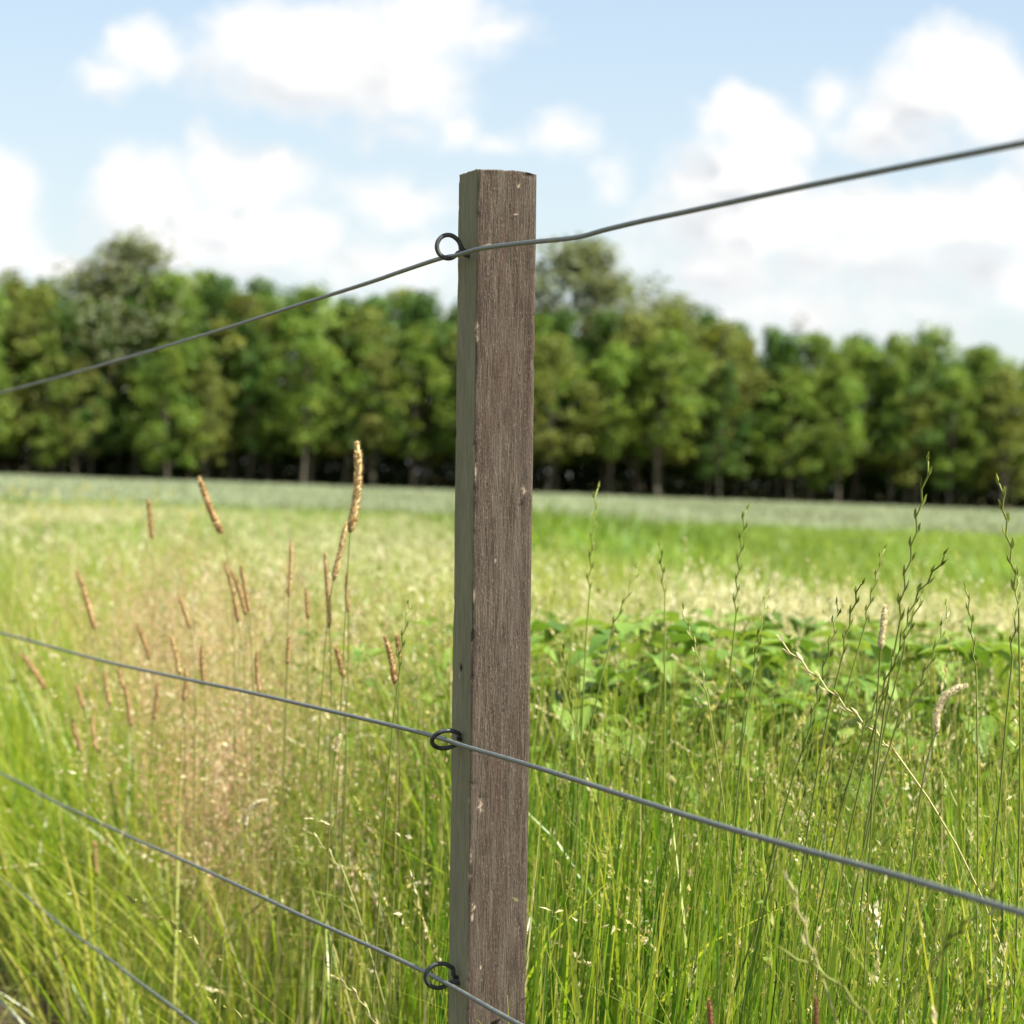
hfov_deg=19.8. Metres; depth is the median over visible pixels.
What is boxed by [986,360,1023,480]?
broadleaf tree
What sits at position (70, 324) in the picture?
broadleaf tree
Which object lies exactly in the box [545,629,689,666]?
leafy plant
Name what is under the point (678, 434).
broadleaf tree
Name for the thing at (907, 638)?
leafy plant
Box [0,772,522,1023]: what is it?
fence wire
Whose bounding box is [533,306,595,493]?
broadleaf tree
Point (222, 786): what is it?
rusty grass
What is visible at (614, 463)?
broadleaf tree
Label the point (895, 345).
broadleaf tree
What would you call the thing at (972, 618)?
ryegrass stalk
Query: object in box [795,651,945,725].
leafy plant
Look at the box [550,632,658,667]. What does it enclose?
leafy plant
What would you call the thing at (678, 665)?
leafy plant
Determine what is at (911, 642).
leafy plant
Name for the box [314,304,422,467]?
broadleaf tree
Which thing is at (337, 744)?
foxtail stalk
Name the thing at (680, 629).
leafy plant
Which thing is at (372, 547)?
pale grass
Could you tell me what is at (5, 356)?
broadleaf tree
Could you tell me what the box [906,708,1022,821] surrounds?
leafy plant
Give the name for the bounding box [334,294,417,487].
broadleaf tree
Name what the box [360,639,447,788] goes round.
leafy plant
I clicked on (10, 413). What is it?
broadleaf tree
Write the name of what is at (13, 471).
broadleaf tree
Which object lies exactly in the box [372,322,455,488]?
broadleaf tree
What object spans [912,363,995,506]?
broadleaf tree
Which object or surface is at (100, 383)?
broadleaf tree
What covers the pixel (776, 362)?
broadleaf tree
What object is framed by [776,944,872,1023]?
ryegrass stalk
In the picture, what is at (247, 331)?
broadleaf tree
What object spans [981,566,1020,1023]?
ryegrass stalk
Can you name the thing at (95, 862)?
foxtail stalk
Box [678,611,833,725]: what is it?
leafy plant
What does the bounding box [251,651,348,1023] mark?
foxtail stalk
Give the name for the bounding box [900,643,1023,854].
leafy plant
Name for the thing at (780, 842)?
fence wire
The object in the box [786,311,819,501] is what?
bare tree
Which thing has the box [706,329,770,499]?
broadleaf tree
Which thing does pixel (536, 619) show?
leafy plant
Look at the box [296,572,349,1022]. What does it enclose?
foxtail stalk
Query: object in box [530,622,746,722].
leafy plant
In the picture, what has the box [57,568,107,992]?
foxtail stalk
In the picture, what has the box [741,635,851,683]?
leafy plant
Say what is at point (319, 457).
broadleaf tree
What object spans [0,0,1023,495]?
sky
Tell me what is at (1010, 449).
broadleaf tree
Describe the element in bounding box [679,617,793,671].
leafy plant
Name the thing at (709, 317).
broadleaf tree
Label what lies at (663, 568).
ryegrass stalk
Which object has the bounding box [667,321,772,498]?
broadleaf tree
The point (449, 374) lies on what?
broadleaf tree
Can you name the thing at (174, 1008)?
fence wire
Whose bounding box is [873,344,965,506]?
broadleaf tree
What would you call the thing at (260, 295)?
broadleaf tree
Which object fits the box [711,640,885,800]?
leafy plant
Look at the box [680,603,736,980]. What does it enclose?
ryegrass stalk
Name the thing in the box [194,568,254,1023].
foxtail stalk
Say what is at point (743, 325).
broadleaf tree
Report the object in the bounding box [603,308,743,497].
broadleaf tree
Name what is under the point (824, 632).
leafy plant
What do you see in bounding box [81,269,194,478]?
broadleaf tree
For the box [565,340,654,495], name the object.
broadleaf tree
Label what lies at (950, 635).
leafy plant
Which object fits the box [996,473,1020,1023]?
ryegrass stalk
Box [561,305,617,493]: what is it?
broadleaf tree
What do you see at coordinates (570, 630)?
leafy plant
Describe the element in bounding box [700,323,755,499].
broadleaf tree
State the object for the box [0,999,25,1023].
fence wire
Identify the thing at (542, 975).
meadow grass
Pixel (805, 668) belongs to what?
ryegrass stalk
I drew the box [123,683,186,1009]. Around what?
foxtail stalk
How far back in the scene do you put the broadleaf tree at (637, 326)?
224.64 m
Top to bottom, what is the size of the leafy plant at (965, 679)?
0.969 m
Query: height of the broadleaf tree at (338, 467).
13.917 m
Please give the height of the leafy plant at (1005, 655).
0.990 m
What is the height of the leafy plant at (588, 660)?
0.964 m
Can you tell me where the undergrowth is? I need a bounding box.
[0,404,1023,509]
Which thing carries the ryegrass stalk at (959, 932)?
on the ground at (46, 1008)
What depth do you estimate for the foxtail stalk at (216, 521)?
5.21 m
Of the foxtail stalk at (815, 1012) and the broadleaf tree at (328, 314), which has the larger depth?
the broadleaf tree at (328, 314)
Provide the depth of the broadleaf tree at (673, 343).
221.10 m
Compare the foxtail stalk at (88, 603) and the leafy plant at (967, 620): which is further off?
the leafy plant at (967, 620)
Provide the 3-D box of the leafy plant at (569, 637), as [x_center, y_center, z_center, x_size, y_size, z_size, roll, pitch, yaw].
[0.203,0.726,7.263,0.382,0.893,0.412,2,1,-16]
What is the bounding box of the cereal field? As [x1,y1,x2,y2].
[0,473,1023,535]
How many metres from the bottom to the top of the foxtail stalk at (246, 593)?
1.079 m
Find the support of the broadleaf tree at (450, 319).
on the ground at (46, 1008)
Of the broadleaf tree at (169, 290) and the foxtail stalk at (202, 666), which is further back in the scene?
the broadleaf tree at (169, 290)
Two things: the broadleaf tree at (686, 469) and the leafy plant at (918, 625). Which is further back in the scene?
the broadleaf tree at (686, 469)
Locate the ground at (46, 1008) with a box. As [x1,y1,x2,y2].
[0,462,1022,1023]
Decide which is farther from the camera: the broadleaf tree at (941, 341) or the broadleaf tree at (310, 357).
the broadleaf tree at (941, 341)
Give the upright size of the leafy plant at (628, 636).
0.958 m
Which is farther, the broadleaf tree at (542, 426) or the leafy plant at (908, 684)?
the broadleaf tree at (542, 426)
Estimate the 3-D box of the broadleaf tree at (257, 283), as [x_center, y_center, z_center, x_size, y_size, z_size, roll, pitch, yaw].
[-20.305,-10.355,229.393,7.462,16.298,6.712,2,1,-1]
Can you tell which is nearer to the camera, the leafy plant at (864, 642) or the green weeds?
the leafy plant at (864, 642)
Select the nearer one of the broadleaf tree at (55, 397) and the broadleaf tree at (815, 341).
the broadleaf tree at (55, 397)
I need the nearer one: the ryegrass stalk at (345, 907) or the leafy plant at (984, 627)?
the ryegrass stalk at (345, 907)
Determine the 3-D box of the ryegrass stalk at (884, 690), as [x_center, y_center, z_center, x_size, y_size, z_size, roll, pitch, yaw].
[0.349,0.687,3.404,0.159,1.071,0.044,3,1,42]
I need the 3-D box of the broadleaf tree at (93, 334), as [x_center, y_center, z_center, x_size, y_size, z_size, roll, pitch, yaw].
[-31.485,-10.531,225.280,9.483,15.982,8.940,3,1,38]
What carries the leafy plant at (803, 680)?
on the ground at (46, 1008)
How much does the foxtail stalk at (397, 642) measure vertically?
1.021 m
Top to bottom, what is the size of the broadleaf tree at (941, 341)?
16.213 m
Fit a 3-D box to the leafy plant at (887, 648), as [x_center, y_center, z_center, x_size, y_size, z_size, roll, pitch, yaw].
[0.562,0.712,5.350,0.458,0.992,0.424,2,1,22]
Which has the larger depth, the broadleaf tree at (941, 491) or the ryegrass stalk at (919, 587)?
the broadleaf tree at (941, 491)
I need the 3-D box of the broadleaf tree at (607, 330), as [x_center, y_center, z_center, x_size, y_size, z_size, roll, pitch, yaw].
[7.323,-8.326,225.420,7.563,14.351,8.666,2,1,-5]
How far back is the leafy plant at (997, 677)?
6.28 m
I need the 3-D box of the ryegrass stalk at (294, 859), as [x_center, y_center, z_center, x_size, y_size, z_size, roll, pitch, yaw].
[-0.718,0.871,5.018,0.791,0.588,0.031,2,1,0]
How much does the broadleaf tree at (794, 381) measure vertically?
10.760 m
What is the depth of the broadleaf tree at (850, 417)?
226.98 m
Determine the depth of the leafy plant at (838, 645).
5.84 m
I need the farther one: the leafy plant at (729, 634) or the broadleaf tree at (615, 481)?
the broadleaf tree at (615, 481)
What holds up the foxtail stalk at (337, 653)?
on the ground at (46, 1008)
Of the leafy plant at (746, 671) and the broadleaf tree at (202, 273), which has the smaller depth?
the leafy plant at (746, 671)
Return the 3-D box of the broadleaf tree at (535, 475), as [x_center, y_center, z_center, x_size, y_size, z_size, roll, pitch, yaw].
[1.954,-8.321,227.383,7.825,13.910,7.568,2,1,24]
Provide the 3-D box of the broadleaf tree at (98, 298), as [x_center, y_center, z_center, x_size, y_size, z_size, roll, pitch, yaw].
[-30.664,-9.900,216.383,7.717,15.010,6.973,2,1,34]
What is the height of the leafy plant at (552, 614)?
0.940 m
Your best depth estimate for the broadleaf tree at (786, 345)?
228.55 m
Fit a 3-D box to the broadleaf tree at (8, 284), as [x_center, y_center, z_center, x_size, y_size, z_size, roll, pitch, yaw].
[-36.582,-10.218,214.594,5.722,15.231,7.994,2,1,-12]
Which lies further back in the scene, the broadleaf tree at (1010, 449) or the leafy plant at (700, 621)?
the broadleaf tree at (1010, 449)
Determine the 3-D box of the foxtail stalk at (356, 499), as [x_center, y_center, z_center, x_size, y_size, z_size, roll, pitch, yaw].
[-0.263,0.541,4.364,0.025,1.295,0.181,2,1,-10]
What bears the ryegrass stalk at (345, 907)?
on the ground at (46, 1008)
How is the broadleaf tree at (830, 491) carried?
on the ground at (46, 1008)
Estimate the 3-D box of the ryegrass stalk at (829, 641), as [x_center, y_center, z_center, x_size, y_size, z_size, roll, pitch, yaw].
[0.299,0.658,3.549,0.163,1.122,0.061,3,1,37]
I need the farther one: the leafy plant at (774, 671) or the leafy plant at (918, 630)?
the leafy plant at (918, 630)
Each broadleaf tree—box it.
[0,268,38,473]
[0,279,86,474]
[0,286,34,448]
[0,331,90,475]
[0,351,14,440]
[1,280,46,474]
[1,337,17,372]
[4,275,75,471]
[5,296,112,474]
[12,298,121,475]
[38,353,115,476]
[40,272,90,475]
[55,299,137,477]
[66,278,138,477]
[67,270,120,470]
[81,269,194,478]
[97,303,164,478]
[108,267,227,479]
[113,301,218,479]
[121,342,214,479]
[159,275,280,480]
[162,273,267,481]
[173,273,269,481]
[178,359,237,480]
[182,267,241,465]
[184,291,297,482]
[201,291,342,482]
[211,316,287,482]
[224,290,298,482]
[237,275,286,482]
[239,281,379,484]
[246,283,344,484]
[257,317,356,483]
[263,283,294,464]
[275,297,328,477]
[299,306,377,485]
[306,294,386,486]
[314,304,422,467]
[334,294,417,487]
[341,293,409,487]
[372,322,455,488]
[375,288,456,489]
[378,296,455,488]
[383,287,444,482]
[391,291,439,482]
[408,306,455,362]
[409,300,456,463]
[417,323,456,489]
[427,312,456,465]
[431,372,456,471]
[451,387,548,464]
[532,315,578,492]
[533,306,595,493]
[533,311,594,469]
[533,332,609,492]
[542,307,584,468]
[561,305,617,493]
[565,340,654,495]
[566,310,655,494]
[567,347,655,494]
[573,313,692,496]
[595,327,638,495]
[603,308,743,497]
[609,327,722,497]
[632,323,707,479]
[635,302,713,497]
[661,303,756,498]
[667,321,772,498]
[686,361,761,499]
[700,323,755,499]
[701,334,777,499]
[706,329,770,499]
[709,319,756,498]
[732,331,838,501]
[748,364,835,501]
[750,325,795,500]
[751,328,870,502]
[752,344,812,491]
[793,354,866,503]
[797,332,855,502]
[797,338,916,503]
[800,360,872,504]
[827,331,918,504]
[835,332,885,494]
[835,357,905,504]
[851,331,931,505]
[864,344,942,506]
[865,331,958,505]
[866,345,961,505]
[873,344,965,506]
[900,361,987,507]
[901,320,967,505]
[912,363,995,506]
[929,343,1023,508]
[949,345,997,507]
[954,364,1023,509]
[979,343,1003,430]
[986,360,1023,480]
[998,370,1023,488]
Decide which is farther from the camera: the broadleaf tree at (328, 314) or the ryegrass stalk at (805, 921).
the broadleaf tree at (328, 314)
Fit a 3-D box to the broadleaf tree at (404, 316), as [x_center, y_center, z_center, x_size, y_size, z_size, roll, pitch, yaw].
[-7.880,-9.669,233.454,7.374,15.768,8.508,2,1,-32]
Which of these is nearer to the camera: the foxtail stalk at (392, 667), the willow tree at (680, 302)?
the foxtail stalk at (392, 667)
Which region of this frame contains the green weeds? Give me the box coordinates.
[0,493,1023,629]
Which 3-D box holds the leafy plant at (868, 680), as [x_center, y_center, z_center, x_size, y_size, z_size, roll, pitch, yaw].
[0.598,0.720,5.254,0.382,0.980,0.433,2,1,-36]
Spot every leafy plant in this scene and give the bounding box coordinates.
[282,629,423,762]
[305,632,439,775]
[323,619,533,811]
[338,644,443,798]
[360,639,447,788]
[377,617,537,721]
[428,619,660,821]
[451,622,705,941]
[530,606,629,666]
[530,612,695,729]
[530,617,687,784]
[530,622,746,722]
[530,633,718,868]
[530,642,710,851]
[531,615,728,740]
[531,618,628,688]
[531,622,658,800]
[531,638,710,766]
[535,616,629,675]
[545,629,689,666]
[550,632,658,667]
[560,629,629,673]
[560,629,788,899]
[565,636,660,692]
[566,628,585,647]
[567,645,779,838]
[578,626,725,670]
[582,618,738,687]
[596,623,807,824]
[600,639,742,728]
[617,636,864,883]
[620,637,786,748]
[623,628,773,734]
[625,619,784,678]
[631,615,798,702]
[642,627,872,876]
[652,610,797,727]
[677,608,812,675]
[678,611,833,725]
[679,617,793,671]
[684,651,871,794]
[693,642,861,784]
[698,637,941,877]
[699,623,867,716]
[702,631,900,746]
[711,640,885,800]
[717,646,946,931]
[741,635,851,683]
[749,637,975,968]
[770,625,837,681]
[773,629,925,708]
[773,650,1011,797]
[774,641,920,787]
[777,622,879,674]
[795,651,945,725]
[806,642,1023,887]
[807,620,966,761]
[808,633,984,708]
[808,648,950,703]
[823,642,1004,775]
[844,644,1023,817]
[849,628,924,657]
[850,618,1000,673]
[853,634,925,673]
[854,615,1016,680]
[854,640,1023,864]
[858,638,1023,711]
[859,629,939,675]
[862,647,1023,786]
[899,638,1023,764]
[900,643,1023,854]
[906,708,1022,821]
[915,622,1017,682]
[920,638,1023,725]
[936,631,1013,703]
[946,640,1022,718]
[953,648,1005,730]
[990,627,1014,689]
[992,650,1023,827]
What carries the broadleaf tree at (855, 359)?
on the ground at (46, 1008)
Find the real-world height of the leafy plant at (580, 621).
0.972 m
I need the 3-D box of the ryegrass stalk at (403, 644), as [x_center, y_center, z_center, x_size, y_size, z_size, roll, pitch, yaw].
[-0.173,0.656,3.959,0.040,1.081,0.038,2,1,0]
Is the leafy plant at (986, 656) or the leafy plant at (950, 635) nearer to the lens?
the leafy plant at (986, 656)
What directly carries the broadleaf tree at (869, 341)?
on the ground at (46, 1008)
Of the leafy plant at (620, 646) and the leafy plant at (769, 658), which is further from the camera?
the leafy plant at (620, 646)
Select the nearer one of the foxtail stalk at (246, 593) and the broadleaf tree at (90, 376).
the foxtail stalk at (246, 593)
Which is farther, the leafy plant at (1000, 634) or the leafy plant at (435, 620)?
the leafy plant at (435, 620)
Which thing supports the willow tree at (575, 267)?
on the ground at (46, 1008)
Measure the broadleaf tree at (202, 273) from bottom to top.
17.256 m
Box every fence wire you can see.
[0,139,1023,393]
[0,632,1023,917]
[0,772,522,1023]
[0,877,196,1023]
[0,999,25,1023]
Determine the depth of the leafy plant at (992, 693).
5.98 m
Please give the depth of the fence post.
3.40 m
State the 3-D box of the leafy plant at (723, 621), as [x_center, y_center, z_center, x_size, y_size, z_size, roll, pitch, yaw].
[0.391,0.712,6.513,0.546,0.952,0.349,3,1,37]
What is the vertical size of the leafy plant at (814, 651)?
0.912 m
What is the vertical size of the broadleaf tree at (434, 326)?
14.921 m
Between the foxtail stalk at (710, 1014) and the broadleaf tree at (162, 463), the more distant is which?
the broadleaf tree at (162, 463)
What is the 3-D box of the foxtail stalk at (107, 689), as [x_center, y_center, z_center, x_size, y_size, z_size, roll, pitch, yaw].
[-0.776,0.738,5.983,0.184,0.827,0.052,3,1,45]
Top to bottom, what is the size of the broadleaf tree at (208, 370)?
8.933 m
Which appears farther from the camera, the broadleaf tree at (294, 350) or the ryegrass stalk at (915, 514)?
the broadleaf tree at (294, 350)
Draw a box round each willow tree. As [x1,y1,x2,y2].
[41,226,225,478]
[448,232,702,493]
[633,291,756,497]
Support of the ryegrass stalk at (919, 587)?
on the ground at (46, 1008)
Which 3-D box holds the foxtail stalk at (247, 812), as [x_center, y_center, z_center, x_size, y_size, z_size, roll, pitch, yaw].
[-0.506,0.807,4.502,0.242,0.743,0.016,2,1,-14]
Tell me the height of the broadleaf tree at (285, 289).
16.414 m
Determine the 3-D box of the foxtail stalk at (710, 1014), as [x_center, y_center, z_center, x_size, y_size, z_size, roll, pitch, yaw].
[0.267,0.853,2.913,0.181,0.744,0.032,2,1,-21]
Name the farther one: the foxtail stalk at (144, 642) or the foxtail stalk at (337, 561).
the foxtail stalk at (144, 642)
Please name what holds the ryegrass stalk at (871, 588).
on the ground at (46, 1008)
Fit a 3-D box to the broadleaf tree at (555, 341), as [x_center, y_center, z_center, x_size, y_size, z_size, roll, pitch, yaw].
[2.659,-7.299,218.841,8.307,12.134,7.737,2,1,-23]
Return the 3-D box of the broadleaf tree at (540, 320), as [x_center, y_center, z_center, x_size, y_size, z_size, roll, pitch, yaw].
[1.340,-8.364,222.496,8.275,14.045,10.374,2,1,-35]
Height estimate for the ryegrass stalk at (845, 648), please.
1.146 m
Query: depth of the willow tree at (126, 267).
213.26 m
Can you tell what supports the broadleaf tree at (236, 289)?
on the ground at (46, 1008)
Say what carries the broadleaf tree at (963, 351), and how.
on the ground at (46, 1008)
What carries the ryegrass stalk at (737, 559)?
on the ground at (46, 1008)
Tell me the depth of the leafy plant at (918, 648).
5.72 m
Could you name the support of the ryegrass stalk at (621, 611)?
on the ground at (46, 1008)
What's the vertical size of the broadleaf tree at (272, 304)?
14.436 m
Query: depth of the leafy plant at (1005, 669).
5.32 m
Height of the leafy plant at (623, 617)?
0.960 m
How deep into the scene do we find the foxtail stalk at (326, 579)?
4.72 m
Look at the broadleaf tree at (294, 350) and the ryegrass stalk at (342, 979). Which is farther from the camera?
the broadleaf tree at (294, 350)
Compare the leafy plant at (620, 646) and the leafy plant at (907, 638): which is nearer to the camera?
the leafy plant at (620, 646)
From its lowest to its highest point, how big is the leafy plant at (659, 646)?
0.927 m
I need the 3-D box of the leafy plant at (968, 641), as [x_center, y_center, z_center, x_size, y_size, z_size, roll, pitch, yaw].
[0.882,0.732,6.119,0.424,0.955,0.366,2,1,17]
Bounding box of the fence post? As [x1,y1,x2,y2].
[423,169,536,1023]
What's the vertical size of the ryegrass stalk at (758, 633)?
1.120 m
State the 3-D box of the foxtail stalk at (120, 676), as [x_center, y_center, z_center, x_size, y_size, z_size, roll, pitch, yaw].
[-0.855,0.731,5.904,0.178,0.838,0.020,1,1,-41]
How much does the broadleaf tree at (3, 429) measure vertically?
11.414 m
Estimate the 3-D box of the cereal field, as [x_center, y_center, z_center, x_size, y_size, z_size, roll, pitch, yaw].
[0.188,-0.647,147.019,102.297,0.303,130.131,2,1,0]
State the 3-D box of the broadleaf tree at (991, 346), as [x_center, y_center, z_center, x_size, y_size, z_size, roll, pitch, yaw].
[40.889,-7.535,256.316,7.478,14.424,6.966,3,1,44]
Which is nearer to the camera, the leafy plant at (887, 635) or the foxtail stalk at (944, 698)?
the foxtail stalk at (944, 698)
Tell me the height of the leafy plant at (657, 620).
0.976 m
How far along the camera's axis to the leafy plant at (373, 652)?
6.34 m
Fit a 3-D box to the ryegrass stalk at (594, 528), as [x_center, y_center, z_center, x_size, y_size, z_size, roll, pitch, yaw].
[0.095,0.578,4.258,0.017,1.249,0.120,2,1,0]
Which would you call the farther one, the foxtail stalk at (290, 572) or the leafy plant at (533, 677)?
the leafy plant at (533, 677)
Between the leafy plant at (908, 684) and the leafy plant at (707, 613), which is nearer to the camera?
the leafy plant at (908, 684)
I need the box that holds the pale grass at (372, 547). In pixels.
[0,499,1023,862]
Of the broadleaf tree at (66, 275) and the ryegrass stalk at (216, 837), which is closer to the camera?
the ryegrass stalk at (216, 837)
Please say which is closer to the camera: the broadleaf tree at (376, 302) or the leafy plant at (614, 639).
the leafy plant at (614, 639)
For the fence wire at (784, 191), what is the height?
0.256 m
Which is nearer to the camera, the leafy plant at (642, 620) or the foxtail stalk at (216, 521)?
the foxtail stalk at (216, 521)
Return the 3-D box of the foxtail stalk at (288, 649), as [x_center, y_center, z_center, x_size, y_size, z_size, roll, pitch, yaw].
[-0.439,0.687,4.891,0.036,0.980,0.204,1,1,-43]
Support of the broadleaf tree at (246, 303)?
on the ground at (46, 1008)
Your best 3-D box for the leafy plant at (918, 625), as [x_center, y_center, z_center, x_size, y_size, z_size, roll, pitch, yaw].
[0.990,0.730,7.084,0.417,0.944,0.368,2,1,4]
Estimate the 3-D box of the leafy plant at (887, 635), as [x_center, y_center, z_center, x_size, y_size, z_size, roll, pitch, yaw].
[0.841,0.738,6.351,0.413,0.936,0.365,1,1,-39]
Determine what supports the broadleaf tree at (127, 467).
on the ground at (46, 1008)
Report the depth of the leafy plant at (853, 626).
6.54 m
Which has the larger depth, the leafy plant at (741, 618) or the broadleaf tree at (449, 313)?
the broadleaf tree at (449, 313)
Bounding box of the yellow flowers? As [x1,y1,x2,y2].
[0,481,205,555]
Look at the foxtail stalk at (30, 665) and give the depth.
7.01 m
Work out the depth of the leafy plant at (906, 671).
5.50 m
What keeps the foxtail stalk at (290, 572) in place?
on the ground at (46, 1008)
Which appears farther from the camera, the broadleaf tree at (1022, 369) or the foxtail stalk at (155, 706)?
the broadleaf tree at (1022, 369)
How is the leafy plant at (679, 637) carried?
on the ground at (46, 1008)
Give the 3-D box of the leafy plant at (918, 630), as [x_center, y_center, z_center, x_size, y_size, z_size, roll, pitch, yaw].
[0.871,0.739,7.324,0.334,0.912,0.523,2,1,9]
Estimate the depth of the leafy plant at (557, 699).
5.45 m
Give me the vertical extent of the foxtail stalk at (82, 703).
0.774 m
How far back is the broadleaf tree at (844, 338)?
253.49 m
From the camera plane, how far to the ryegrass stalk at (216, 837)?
5.92 m
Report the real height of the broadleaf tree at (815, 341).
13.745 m
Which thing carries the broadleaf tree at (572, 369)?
on the ground at (46, 1008)
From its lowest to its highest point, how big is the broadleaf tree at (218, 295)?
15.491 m
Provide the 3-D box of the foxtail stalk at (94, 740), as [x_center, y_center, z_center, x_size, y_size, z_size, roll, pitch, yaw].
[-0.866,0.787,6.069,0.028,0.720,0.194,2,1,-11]
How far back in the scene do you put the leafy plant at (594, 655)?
5.43 m
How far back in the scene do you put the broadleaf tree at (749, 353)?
229.26 m
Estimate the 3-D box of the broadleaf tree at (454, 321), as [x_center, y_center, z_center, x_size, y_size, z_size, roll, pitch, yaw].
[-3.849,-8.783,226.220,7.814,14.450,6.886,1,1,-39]
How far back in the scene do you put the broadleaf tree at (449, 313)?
242.82 m
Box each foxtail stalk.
[19,653,66,876]
[23,840,99,999]
[53,667,127,1023]
[55,719,86,1019]
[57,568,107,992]
[75,684,113,996]
[81,682,159,1013]
[86,666,188,1023]
[89,715,98,1013]
[103,669,165,1020]
[111,798,267,1023]
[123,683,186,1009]
[135,623,239,1023]
[145,498,199,928]
[169,633,244,1008]
[178,596,227,1020]
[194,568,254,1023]
[195,561,246,1021]
[197,476,296,1023]
[198,645,270,1023]
[210,635,290,1023]
[215,733,342,1023]
[238,588,309,1023]
[239,565,252,1023]
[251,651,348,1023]
[258,538,293,1023]
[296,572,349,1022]
[306,522,347,1023]
[312,552,331,994]
[321,441,362,1023]
[333,644,439,1023]
[382,634,401,1023]
[383,635,414,1023]
[707,999,714,1023]
[813,995,818,1023]
[861,604,888,1023]
[898,682,968,1020]
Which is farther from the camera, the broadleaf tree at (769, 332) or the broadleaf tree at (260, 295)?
the broadleaf tree at (769, 332)
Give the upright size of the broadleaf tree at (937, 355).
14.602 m
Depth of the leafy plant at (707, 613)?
7.12 m
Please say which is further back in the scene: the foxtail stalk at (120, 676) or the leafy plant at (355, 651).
the leafy plant at (355, 651)
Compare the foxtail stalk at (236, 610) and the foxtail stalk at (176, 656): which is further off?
the foxtail stalk at (176, 656)
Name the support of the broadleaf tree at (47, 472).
on the ground at (46, 1008)
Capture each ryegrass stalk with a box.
[0,826,262,972]
[0,858,326,996]
[178,886,367,1023]
[303,827,389,1023]
[331,975,378,1023]
[371,599,412,1023]
[554,562,638,1018]
[557,633,583,1019]
[568,481,599,1023]
[657,541,665,1021]
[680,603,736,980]
[707,502,749,999]
[718,589,769,998]
[742,596,840,1004]
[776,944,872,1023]
[777,634,1023,1021]
[782,870,838,1023]
[788,578,864,982]
[791,543,887,1023]
[799,649,895,1023]
[821,547,948,1004]
[832,598,949,1022]
[838,588,923,1023]
[849,452,931,1023]
[898,914,979,1023]
[962,581,978,1021]
[975,981,1003,1023]
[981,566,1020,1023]
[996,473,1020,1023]
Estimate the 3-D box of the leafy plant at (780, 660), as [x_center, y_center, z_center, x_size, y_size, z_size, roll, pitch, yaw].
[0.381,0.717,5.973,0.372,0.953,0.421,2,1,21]
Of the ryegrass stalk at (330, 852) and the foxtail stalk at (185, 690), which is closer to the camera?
the ryegrass stalk at (330, 852)
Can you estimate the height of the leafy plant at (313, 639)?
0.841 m
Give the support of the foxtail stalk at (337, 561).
on the ground at (46, 1008)
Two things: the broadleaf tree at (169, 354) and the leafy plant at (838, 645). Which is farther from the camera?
the broadleaf tree at (169, 354)
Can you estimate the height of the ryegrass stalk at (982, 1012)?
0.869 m
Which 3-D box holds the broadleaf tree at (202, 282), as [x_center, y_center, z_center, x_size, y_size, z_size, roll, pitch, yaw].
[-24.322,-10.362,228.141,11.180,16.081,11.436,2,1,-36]
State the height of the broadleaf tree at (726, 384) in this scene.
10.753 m
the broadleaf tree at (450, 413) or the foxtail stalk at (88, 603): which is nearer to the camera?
the foxtail stalk at (88, 603)
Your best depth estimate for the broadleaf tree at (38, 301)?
209.64 m
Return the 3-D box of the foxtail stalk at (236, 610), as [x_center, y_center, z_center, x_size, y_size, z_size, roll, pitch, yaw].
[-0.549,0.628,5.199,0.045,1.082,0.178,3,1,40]
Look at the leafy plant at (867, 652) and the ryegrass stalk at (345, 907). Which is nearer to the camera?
the ryegrass stalk at (345, 907)
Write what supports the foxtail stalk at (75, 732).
on the ground at (46, 1008)
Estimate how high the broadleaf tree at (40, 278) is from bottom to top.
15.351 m
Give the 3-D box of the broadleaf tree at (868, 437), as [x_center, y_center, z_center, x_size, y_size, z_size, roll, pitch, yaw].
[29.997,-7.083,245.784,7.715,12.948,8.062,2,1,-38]
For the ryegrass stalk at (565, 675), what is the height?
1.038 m
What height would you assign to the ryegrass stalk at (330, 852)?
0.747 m
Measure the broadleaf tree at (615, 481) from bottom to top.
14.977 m
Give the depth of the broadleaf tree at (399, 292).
240.68 m
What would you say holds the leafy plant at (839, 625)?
on the ground at (46, 1008)
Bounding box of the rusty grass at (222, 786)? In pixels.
[0,510,546,1023]
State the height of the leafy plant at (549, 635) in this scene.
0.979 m
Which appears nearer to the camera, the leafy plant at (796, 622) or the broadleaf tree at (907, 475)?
the leafy plant at (796, 622)
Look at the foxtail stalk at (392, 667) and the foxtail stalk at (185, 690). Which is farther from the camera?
the foxtail stalk at (185, 690)
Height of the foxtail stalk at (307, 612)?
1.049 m
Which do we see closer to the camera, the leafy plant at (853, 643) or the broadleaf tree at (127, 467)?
the leafy plant at (853, 643)

